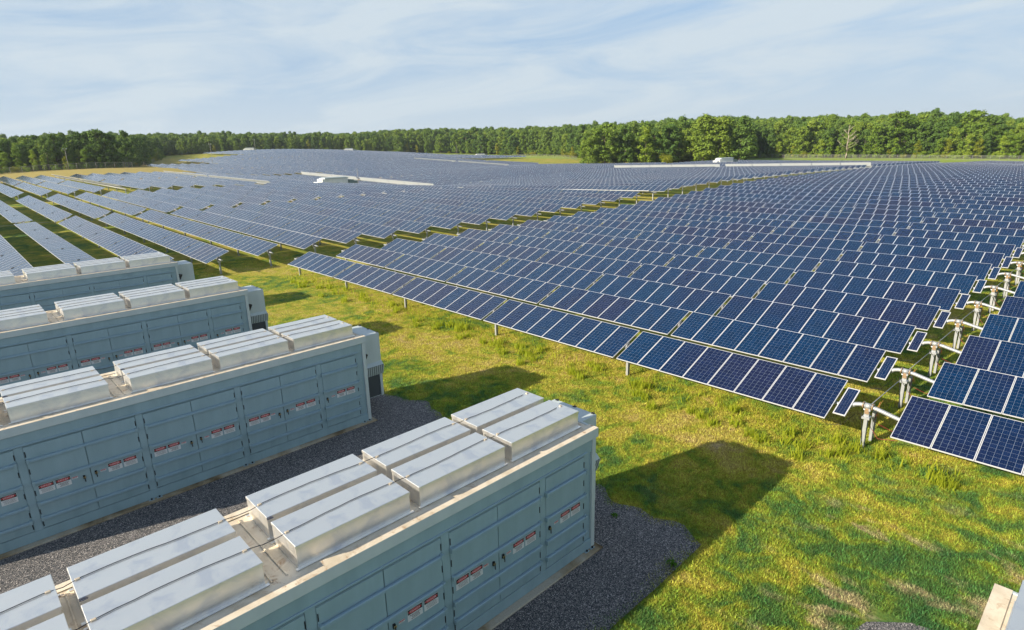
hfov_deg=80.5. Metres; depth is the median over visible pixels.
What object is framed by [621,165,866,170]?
solar tracker
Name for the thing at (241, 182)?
solar tracker
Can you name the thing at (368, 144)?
broadleaf tree
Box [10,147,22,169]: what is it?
young tree
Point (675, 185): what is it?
solar tracker
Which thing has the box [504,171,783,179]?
solar tracker
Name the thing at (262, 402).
door
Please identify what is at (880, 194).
solar tracker
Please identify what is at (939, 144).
young tree
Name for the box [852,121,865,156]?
broadleaf tree
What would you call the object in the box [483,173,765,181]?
solar tracker
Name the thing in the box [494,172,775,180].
solar tracker
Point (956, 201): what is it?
solar tracker
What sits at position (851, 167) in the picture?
solar tracker
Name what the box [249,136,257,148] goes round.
broadleaf tree
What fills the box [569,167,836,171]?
solar tracker
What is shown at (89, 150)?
young tree
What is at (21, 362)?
door
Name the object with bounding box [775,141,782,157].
young tree
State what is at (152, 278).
door
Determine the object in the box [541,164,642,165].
solar tracker
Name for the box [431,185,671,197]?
solar tracker
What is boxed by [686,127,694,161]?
broadleaf tree
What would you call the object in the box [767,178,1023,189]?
solar tracker
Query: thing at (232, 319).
door
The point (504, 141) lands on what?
broadleaf tree
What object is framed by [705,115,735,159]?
broadleaf tree
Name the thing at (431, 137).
broadleaf tree
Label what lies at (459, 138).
broadleaf tree
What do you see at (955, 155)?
bush
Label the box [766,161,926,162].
solar tracker
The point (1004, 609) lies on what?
equipment container
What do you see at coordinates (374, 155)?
solar tracker
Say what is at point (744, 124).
broadleaf tree
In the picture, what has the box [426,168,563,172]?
solar tracker
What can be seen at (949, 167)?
solar tracker
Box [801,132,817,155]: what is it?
broadleaf tree
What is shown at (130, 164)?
broadleaf tree
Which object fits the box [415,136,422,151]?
broadleaf tree
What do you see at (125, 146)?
pine tree
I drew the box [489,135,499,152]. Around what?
broadleaf tree
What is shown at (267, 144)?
broadleaf tree
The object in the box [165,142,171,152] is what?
pine tree
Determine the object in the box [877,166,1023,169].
solar tracker
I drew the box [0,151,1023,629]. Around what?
ground
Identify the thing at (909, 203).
solar tracker
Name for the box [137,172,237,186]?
solar tracker
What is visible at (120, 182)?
solar tracker
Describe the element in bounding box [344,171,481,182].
solar tracker
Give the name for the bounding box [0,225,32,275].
solar tracker
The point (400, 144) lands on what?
broadleaf tree
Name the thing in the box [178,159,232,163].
solar tracker
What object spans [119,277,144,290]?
door
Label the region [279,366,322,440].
door
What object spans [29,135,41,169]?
broadleaf tree
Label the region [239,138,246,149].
broadleaf tree
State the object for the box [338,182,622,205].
solar tracker
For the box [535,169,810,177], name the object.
solar tracker
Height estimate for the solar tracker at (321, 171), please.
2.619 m
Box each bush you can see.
[10,165,21,172]
[22,164,29,171]
[659,154,672,162]
[798,151,808,157]
[917,151,930,158]
[929,153,939,157]
[947,151,961,158]
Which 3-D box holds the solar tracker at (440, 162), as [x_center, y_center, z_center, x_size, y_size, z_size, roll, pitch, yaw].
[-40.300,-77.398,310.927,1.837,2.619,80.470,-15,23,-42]
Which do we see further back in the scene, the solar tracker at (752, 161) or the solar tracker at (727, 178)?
the solar tracker at (752, 161)
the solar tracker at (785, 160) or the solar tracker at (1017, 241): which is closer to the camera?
the solar tracker at (1017, 241)
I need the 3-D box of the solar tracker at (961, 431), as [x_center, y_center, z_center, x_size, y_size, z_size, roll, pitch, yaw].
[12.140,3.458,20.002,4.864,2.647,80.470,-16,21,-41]
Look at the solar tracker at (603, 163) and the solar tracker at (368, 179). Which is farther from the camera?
the solar tracker at (603, 163)
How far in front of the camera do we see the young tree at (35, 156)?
218.78 m
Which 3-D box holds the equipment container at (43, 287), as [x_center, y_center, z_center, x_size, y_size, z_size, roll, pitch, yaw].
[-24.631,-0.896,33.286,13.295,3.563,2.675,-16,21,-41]
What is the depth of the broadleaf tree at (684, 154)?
272.92 m
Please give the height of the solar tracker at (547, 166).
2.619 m
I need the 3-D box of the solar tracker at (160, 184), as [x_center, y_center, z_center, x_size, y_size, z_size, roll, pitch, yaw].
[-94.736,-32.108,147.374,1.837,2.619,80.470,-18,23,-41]
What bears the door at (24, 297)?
in the equipment container at (43, 287)
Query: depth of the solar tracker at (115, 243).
62.17 m
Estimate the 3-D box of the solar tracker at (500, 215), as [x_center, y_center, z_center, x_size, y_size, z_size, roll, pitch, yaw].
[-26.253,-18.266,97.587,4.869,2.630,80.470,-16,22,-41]
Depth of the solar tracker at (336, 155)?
357.34 m
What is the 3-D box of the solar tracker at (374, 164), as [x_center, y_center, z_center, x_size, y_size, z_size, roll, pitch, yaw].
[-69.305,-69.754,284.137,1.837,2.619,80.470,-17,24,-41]
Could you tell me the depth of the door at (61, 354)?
23.48 m
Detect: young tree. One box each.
[0,152,11,172]
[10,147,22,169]
[28,149,38,169]
[30,153,39,168]
[39,155,46,169]
[46,149,58,167]
[62,156,68,168]
[74,149,83,168]
[80,148,89,167]
[86,148,96,167]
[97,157,102,167]
[219,139,223,150]
[361,140,365,150]
[465,141,468,153]
[487,141,491,153]
[578,144,586,162]
[629,141,637,162]
[637,126,652,162]
[648,141,656,162]
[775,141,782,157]
[812,145,817,157]
[817,140,825,156]
[826,137,833,156]
[861,145,867,157]
[872,145,877,157]
[890,137,899,157]
[913,139,922,157]
[934,139,943,156]
[943,139,953,156]
[961,133,974,157]
[973,138,985,157]
[996,136,1009,157]
[1007,135,1020,158]
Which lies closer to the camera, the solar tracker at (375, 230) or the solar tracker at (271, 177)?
the solar tracker at (375, 230)
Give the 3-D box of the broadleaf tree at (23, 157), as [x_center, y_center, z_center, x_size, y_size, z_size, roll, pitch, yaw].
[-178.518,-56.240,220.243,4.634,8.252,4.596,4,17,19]
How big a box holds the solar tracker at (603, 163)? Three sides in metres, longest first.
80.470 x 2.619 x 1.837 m
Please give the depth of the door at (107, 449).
16.25 m
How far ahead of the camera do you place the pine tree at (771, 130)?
340.49 m
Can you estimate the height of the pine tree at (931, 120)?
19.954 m
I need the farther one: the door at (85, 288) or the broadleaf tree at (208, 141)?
the broadleaf tree at (208, 141)
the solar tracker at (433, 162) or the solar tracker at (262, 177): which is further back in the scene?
the solar tracker at (433, 162)
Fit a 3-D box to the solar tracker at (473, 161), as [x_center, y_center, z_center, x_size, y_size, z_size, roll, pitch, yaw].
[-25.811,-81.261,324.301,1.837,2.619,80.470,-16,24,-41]
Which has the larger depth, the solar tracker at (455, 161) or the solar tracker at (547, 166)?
the solar tracker at (455, 161)
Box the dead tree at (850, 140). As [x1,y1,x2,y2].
[840,126,858,158]
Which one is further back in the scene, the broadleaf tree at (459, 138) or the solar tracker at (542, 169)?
the broadleaf tree at (459, 138)
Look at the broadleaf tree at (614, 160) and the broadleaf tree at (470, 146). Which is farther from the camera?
the broadleaf tree at (470, 146)
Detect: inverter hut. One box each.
[313,176,357,182]
[713,157,737,161]
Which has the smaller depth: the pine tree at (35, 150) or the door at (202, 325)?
the door at (202, 325)
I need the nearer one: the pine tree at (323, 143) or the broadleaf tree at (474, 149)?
the broadleaf tree at (474, 149)
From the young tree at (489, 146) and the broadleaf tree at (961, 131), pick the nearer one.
the broadleaf tree at (961, 131)
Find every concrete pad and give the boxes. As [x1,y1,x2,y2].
[0,417,377,559]
[477,542,602,629]
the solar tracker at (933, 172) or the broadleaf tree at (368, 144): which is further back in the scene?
the broadleaf tree at (368, 144)
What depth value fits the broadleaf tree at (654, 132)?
278.88 m
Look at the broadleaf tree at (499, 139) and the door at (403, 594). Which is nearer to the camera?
the door at (403, 594)
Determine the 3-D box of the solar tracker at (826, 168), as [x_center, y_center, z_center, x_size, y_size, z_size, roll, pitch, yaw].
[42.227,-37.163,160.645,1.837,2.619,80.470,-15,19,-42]
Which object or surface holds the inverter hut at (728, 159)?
on the ground at (28, 249)
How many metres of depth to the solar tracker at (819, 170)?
152.17 m
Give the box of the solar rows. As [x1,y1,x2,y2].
[204,149,445,154]
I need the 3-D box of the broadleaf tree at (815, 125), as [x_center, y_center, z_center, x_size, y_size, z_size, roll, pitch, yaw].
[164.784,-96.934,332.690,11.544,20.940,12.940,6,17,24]
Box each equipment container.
[0,252,194,310]
[0,276,268,396]
[0,315,383,553]
[0,388,599,629]
[977,580,1023,629]
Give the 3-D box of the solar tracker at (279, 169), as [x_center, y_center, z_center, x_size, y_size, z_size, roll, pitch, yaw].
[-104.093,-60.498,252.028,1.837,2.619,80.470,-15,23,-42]
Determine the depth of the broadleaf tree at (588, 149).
268.22 m
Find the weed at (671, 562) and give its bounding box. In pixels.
[666,559,676,567]
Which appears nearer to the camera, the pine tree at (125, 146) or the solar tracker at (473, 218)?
the solar tracker at (473, 218)
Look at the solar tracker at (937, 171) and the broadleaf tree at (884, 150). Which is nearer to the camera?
the solar tracker at (937, 171)
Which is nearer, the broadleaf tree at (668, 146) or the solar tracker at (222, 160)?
the broadleaf tree at (668, 146)
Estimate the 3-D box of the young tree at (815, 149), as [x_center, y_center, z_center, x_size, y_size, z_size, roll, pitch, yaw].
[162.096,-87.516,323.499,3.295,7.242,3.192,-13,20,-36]
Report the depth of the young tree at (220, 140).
463.86 m
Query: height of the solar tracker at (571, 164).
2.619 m
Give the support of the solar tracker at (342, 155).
on the ground at (28, 249)
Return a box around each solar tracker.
[0,176,50,200]
[0,183,23,199]
[0,200,95,265]
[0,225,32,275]
[15,176,78,198]
[16,195,173,259]
[34,175,104,195]
[46,194,228,274]
[52,174,129,193]
[69,174,152,190]
[75,192,277,265]
[88,173,174,189]
[102,191,322,252]
[104,173,196,187]
[121,172,216,187]
[129,189,362,244]
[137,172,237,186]
[147,164,216,172]
[152,171,256,186]
[155,188,399,240]
[159,164,227,173]
[164,171,269,184]
[169,164,240,174]
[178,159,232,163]
[178,187,432,237]
[182,172,292,183]
[187,159,240,163]
[190,163,263,174]
[196,158,248,162]
[197,172,303,183]
[201,185,463,233]
[202,158,255,162]
[209,157,266,162]
[209,173,312,182]
[218,163,295,173]
[223,184,491,230]
[227,163,306,172]
[228,174,313,181]
[235,174,316,181]
[236,163,316,172]
[244,183,517,225]
[246,162,327,172]
[248,174,311,180]
[254,162,336,171]
[260,175,316,180]
[265,183,541,220]
[270,175,316,180]
[281,175,368,183]
[284,182,563,215]
[288,161,372,170]
[288,252,1023,475]
[292,174,389,183]
[295,161,380,169]
[301,152,367,159]
[301,172,432,184]
[302,161,390,169]
[302,182,584,211]
[307,152,373,159]
[310,161,397,168]
[313,152,379,158]
[315,172,448,184]
[320,152,385,158]
[320,161,405,168]
[321,182,604,207]
[324,172,458,184]
[325,152,390,158]
[325,160,413,168]
[331,152,396,158]
[333,171,470,183]
[336,152,402,158]
[336,244,1023,418]
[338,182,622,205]
[342,152,409,158]
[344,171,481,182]
[347,152,415,157]
[353,171,491,180]
[362,183,638,203]
[363,170,500,179]
[366,159,458,166]
[371,170,511,178]
[372,159,465,166]
[379,159,471,166]
[381,169,521,177]
[381,238,1023,377]
[388,159,474,166]
[389,169,530,176]
[396,159,483,165]
[398,158,491,165]
[399,169,539,175]
[404,158,497,165]
[410,158,498,165]
[414,158,507,164]
[414,168,555,172]
[418,169,547,173]
[422,233,1023,351]
[425,158,515,164]
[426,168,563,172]
[428,158,518,164]
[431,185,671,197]
[434,158,527,163]
[442,158,532,163]
[445,167,586,169]
[446,168,571,171]
[449,158,537,163]
[450,176,735,185]
[456,229,1023,330]
[459,187,656,200]
[461,175,744,184]
[472,174,755,182]
[472,177,724,184]
[474,166,614,167]
[475,167,594,168]
[477,168,580,170]
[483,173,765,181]
[488,224,1023,312]
[490,179,712,187]
[491,183,685,193]
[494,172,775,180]
[499,165,552,165]
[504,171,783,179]
[509,181,699,190]
[514,171,794,178]
[517,220,1023,297]
[519,163,659,164]
[530,170,802,175]
[532,163,654,164]
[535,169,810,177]
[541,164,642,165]
[544,168,816,176]
[544,215,1023,284]
[547,165,613,165]
[561,168,825,175]
[562,164,647,164]
[567,162,665,163]
[568,211,1023,265]
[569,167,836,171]
[578,166,845,173]
[580,167,832,172]
[587,166,849,172]
[593,208,1023,249]
[601,165,862,171]
[603,165,855,169]
[613,204,1023,241]
[614,162,871,167]
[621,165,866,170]
[635,201,1023,230]
[650,163,895,164]
[653,197,1023,222]
[662,163,906,164]
[666,163,899,164]
[670,194,1023,218]
[671,163,892,165]
[679,162,915,163]
[686,191,1023,211]
[690,161,923,163]
[696,162,908,164]
[702,188,1023,209]
[707,162,912,163]
[717,185,1023,202]
[730,183,1023,201]
[738,160,936,162]
[743,160,941,162]
[744,181,1023,195]
[756,179,1023,192]
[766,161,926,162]
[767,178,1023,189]
[778,177,1023,187]
[788,176,1023,185]
[797,174,1023,183]
[806,174,1023,181]
[815,173,1023,179]
[823,172,1023,178]
[831,171,1023,175]
[839,170,1023,174]
[846,169,1023,173]
[852,169,1023,172]
[859,168,1023,171]
[866,167,1023,170]
[871,167,1005,170]
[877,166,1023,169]
[883,166,1014,168]
[893,165,1022,167]
[907,166,1023,168]
[908,164,1023,166]
[909,165,1023,167]
[917,164,1020,166]
[932,165,1016,166]
[942,164,1014,165]
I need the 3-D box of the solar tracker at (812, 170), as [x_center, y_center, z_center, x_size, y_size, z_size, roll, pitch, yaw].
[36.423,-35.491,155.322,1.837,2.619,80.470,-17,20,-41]
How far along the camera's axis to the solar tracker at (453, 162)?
311.01 m
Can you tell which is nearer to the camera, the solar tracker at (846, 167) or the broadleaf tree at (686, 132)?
the solar tracker at (846, 167)
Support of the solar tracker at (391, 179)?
on the ground at (28, 249)
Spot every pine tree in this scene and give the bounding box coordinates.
[31,148,42,170]
[37,137,54,169]
[45,132,65,165]
[57,131,69,143]
[71,131,88,168]
[80,131,90,146]
[117,130,134,167]
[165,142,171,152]
[320,138,325,147]
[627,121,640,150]
[765,128,775,148]
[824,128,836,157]
[924,117,935,156]
[939,111,964,157]
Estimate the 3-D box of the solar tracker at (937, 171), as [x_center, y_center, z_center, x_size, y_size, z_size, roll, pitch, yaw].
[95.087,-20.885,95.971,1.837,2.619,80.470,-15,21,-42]
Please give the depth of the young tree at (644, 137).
268.10 m
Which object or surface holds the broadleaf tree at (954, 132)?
on the ground at (28, 249)
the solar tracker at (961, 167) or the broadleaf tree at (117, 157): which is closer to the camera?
the solar tracker at (961, 167)
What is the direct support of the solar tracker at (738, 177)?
on the ground at (28, 249)
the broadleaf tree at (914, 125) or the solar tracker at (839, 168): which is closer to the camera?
the solar tracker at (839, 168)
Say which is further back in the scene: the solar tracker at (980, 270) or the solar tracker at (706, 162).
the solar tracker at (706, 162)
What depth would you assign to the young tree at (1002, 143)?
269.78 m
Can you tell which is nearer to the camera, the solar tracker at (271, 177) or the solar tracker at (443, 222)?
the solar tracker at (443, 222)
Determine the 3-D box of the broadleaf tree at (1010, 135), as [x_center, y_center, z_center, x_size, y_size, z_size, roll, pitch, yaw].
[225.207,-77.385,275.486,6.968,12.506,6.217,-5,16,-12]
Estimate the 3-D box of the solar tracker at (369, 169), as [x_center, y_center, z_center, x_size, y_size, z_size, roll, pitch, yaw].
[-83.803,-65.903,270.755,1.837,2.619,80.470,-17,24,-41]
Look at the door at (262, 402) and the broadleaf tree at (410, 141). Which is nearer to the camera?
the door at (262, 402)
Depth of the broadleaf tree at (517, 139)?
485.50 m
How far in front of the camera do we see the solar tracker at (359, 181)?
200.40 m
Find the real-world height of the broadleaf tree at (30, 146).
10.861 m
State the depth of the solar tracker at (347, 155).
363.47 m
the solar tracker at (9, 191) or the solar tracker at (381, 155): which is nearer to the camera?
the solar tracker at (9, 191)
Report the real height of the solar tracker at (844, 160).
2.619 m
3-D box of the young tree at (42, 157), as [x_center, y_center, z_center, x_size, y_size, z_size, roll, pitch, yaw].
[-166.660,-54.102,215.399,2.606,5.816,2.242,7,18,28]
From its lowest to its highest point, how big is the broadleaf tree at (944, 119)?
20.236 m
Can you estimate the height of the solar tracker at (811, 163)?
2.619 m
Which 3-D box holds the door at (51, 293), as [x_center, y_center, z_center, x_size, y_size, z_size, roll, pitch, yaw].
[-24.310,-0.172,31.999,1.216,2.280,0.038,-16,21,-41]
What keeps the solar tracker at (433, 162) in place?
on the ground at (28, 249)
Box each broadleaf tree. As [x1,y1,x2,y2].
[16,150,28,166]
[23,143,35,170]
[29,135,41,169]
[39,140,59,168]
[54,153,66,168]
[59,143,77,167]
[81,128,115,166]
[98,134,127,167]
[124,152,134,166]
[176,138,187,153]
[187,138,197,152]
[192,138,199,153]
[197,138,207,153]
[204,137,214,151]
[213,139,220,151]
[229,137,238,150]
[233,141,239,150]
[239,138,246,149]
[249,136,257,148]
[258,139,264,149]
[264,140,269,148]
[265,138,272,148]
[273,137,281,148]
[282,138,288,148]
[287,137,295,148]
[295,139,301,148]
[311,136,319,148]
[325,137,332,148]
[343,139,350,148]
[353,138,361,149]
[365,139,370,150]
[371,135,380,150]
[377,136,384,150]
[385,138,392,150]
[392,136,399,151]
[393,135,403,151]
[401,136,406,150]
[407,133,416,151]
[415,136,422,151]
[423,139,430,151]
[428,134,436,152]
[434,135,446,152]
[445,138,450,151]
[450,133,460,151]
[456,133,464,151]
[460,132,470,153]
[468,139,475,152]
[471,139,479,153]
[476,135,486,153]
[481,138,488,153]
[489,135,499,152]
[495,136,502,153]
[501,139,507,153]
[507,136,517,153]
[512,138,521,153]
[581,136,600,163]
[590,123,621,162]
[605,123,616,148]
[613,125,636,162]
[613,148,626,162]
[633,136,642,162]
[636,121,653,142]
[637,136,650,160]
[647,127,660,161]
[654,123,683,162]
[654,132,674,161]
[672,132,689,162]
[678,129,692,161]
[686,113,721,160]
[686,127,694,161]
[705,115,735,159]
[723,115,757,159]
[755,126,769,157]
[763,133,777,157]
[764,121,786,152]
[775,134,787,156]
[776,123,789,156]
[781,127,799,156]
[784,123,798,156]
[788,122,810,155]
[791,126,809,155]
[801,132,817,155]
[807,119,823,156]
[812,129,825,155]
[818,128,834,157]
[823,124,834,156]
[831,122,843,155]
[834,124,850,154]
[838,120,855,156]
[839,132,857,157]
[846,129,859,156]
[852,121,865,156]
[855,129,870,155]
[860,122,875,141]
[864,122,887,157]
[866,124,885,157]
[879,131,892,155]
[883,110,918,157]
[887,132,905,154]
[892,118,912,156]
[903,128,916,156]
[908,121,933,157]
[910,119,925,149]
[926,118,947,157]
[930,116,948,152]
[938,119,966,157]
[939,126,961,157]
[952,124,977,157]
[953,109,992,157]
[962,130,983,157]
[976,134,992,157]
[981,127,1000,157]
[985,114,1008,153]
[998,131,1014,157]
[1007,132,1023,155]
[1011,122,1023,143]
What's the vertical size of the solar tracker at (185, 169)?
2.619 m
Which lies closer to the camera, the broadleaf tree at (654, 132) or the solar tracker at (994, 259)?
the solar tracker at (994, 259)
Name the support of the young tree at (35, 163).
on the ground at (28, 249)
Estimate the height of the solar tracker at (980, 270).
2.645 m
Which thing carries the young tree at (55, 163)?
on the ground at (28, 249)
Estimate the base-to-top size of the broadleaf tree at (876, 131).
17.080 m
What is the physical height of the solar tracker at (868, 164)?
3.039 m
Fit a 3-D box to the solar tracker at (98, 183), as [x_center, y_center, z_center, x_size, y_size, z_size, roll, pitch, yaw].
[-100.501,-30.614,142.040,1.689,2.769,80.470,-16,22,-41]
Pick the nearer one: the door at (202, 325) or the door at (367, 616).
the door at (367, 616)
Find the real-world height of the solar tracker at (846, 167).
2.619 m
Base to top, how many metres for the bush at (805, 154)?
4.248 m
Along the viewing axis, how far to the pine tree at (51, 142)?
223.23 m
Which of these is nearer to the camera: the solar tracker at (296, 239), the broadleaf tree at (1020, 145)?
the solar tracker at (296, 239)
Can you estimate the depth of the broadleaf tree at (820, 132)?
325.43 m
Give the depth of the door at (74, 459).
15.44 m
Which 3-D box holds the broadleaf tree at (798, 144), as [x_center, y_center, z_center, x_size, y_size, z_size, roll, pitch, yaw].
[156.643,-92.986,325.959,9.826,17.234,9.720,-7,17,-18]
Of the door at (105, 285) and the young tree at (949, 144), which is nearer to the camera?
the door at (105, 285)
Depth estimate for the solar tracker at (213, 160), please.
317.14 m
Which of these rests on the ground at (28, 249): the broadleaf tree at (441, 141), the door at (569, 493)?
the broadleaf tree at (441, 141)
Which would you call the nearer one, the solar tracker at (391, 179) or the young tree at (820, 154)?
the solar tracker at (391, 179)
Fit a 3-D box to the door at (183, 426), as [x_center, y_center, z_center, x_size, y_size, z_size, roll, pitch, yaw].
[-9.609,3.682,17.183,1.216,2.280,0.086,-16,21,-41]
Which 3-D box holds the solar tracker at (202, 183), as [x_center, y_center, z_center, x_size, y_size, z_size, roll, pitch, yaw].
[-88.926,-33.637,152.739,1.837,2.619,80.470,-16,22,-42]
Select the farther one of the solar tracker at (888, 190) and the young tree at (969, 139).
the young tree at (969, 139)
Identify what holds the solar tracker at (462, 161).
on the ground at (28, 249)
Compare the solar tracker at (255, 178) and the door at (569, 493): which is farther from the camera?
the solar tracker at (255, 178)
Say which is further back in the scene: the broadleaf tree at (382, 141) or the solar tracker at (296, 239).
the broadleaf tree at (382, 141)
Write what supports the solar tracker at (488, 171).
on the ground at (28, 249)
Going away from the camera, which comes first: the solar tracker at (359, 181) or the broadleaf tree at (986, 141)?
the solar tracker at (359, 181)
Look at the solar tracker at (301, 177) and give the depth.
202.92 m
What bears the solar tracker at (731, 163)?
on the ground at (28, 249)
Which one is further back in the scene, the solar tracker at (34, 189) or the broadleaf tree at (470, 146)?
the broadleaf tree at (470, 146)
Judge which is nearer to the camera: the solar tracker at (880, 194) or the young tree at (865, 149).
the solar tracker at (880, 194)
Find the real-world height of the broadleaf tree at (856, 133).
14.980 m
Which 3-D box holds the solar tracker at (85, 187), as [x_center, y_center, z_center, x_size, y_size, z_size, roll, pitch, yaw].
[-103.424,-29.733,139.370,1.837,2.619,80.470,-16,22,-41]
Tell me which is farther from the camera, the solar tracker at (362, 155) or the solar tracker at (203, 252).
the solar tracker at (362, 155)
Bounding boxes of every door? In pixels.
[0,294,31,309]
[0,344,35,396]
[0,450,34,543]
[22,431,98,527]
[27,336,72,377]
[33,289,63,309]
[62,285,90,299]
[71,328,114,373]
[81,416,149,507]
[93,281,120,296]
[107,322,146,360]
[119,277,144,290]
[142,401,202,487]
[146,273,172,286]
[146,315,181,352]
[177,310,210,349]
[190,389,243,471]
[211,303,243,338]
[240,376,287,454]
[274,613,305,629]
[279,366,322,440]
[315,569,387,629]
[320,355,360,426]
[382,537,445,629]
[448,505,499,629]
[497,482,540,600]
[545,456,583,568]
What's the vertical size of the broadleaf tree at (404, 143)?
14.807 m
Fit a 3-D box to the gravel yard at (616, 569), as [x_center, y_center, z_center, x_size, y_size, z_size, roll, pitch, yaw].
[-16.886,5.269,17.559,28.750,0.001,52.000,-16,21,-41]
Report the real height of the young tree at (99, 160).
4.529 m
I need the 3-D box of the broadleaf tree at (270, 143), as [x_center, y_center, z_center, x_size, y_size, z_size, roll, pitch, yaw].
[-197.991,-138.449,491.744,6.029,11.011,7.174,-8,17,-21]
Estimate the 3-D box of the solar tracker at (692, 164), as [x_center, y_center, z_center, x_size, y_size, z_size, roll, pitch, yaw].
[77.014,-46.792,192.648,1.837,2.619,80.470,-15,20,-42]
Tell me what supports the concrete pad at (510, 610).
on the gravel yard at (616, 569)
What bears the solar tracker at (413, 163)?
on the ground at (28, 249)
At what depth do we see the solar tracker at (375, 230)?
72.58 m
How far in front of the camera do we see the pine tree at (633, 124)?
282.42 m
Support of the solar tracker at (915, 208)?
on the ground at (28, 249)
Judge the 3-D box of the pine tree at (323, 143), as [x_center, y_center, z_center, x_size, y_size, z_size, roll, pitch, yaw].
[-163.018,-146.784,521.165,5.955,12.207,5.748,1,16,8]
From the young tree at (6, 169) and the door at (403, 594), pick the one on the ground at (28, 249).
the young tree at (6, 169)
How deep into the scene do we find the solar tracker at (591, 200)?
91.99 m
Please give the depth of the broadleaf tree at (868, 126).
313.22 m
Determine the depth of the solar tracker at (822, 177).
91.19 m
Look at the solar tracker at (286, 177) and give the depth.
193.26 m
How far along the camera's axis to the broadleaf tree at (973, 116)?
281.71 m
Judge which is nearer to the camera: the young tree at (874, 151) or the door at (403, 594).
the door at (403, 594)
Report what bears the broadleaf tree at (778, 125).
on the ground at (28, 249)
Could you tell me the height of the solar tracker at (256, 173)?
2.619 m
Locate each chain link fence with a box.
[9,162,132,172]
[778,155,1018,160]
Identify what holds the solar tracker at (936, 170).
on the ground at (28, 249)
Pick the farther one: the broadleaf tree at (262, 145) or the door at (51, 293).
the broadleaf tree at (262, 145)
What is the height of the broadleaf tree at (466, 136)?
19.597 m
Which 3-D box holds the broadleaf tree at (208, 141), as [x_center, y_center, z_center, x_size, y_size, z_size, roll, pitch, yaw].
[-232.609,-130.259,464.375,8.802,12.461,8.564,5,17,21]
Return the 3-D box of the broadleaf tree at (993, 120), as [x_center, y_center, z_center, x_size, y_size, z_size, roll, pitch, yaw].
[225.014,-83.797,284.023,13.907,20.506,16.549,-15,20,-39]
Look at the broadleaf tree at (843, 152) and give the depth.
309.91 m
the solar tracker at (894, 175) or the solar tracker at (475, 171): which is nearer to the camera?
the solar tracker at (894, 175)
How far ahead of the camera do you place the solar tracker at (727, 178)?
120.58 m
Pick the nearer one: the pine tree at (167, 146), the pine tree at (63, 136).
the pine tree at (63, 136)
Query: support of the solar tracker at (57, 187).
on the ground at (28, 249)
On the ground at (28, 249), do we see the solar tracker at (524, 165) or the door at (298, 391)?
the solar tracker at (524, 165)
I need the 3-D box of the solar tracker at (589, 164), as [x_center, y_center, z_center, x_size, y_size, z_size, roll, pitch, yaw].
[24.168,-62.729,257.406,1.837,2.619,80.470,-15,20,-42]
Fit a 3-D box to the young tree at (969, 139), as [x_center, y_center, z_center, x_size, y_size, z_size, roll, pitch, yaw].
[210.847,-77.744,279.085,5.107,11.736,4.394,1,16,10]
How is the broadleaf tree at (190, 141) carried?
on the ground at (28, 249)
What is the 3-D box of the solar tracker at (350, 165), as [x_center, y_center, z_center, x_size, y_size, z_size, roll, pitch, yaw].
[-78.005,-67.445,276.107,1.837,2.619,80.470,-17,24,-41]
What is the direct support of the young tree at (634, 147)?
on the ground at (28, 249)
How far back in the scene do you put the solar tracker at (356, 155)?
364.29 m
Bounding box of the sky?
[0,0,1023,138]
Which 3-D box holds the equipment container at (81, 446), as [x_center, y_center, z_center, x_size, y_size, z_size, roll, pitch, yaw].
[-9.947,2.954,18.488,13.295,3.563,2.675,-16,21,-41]
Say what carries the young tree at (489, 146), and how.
on the ground at (28, 249)
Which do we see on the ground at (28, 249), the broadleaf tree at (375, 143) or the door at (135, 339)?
the broadleaf tree at (375, 143)
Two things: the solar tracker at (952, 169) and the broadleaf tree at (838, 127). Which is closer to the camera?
the solar tracker at (952, 169)
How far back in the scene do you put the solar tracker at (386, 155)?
375.73 m
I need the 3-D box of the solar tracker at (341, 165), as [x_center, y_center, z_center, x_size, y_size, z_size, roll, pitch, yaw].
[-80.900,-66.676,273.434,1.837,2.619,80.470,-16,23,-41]
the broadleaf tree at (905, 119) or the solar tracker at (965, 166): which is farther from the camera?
the broadleaf tree at (905, 119)
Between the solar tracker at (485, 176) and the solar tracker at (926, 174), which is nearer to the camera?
the solar tracker at (926, 174)
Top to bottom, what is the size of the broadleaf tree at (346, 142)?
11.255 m
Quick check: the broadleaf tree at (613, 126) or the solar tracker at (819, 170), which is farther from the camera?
the broadleaf tree at (613, 126)
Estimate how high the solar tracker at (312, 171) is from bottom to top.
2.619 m
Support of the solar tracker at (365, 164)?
on the ground at (28, 249)
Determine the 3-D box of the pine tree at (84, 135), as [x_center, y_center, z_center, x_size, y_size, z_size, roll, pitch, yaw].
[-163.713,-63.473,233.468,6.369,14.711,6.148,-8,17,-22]
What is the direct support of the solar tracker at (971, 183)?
on the ground at (28, 249)
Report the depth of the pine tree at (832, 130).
317.75 m
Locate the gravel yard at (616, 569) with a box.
[0,393,929,629]
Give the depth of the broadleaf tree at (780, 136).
339.05 m
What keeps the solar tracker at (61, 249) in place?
on the ground at (28, 249)
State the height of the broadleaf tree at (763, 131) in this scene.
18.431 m
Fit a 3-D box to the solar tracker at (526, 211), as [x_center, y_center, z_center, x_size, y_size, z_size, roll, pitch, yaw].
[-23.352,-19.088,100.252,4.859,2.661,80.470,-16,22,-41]

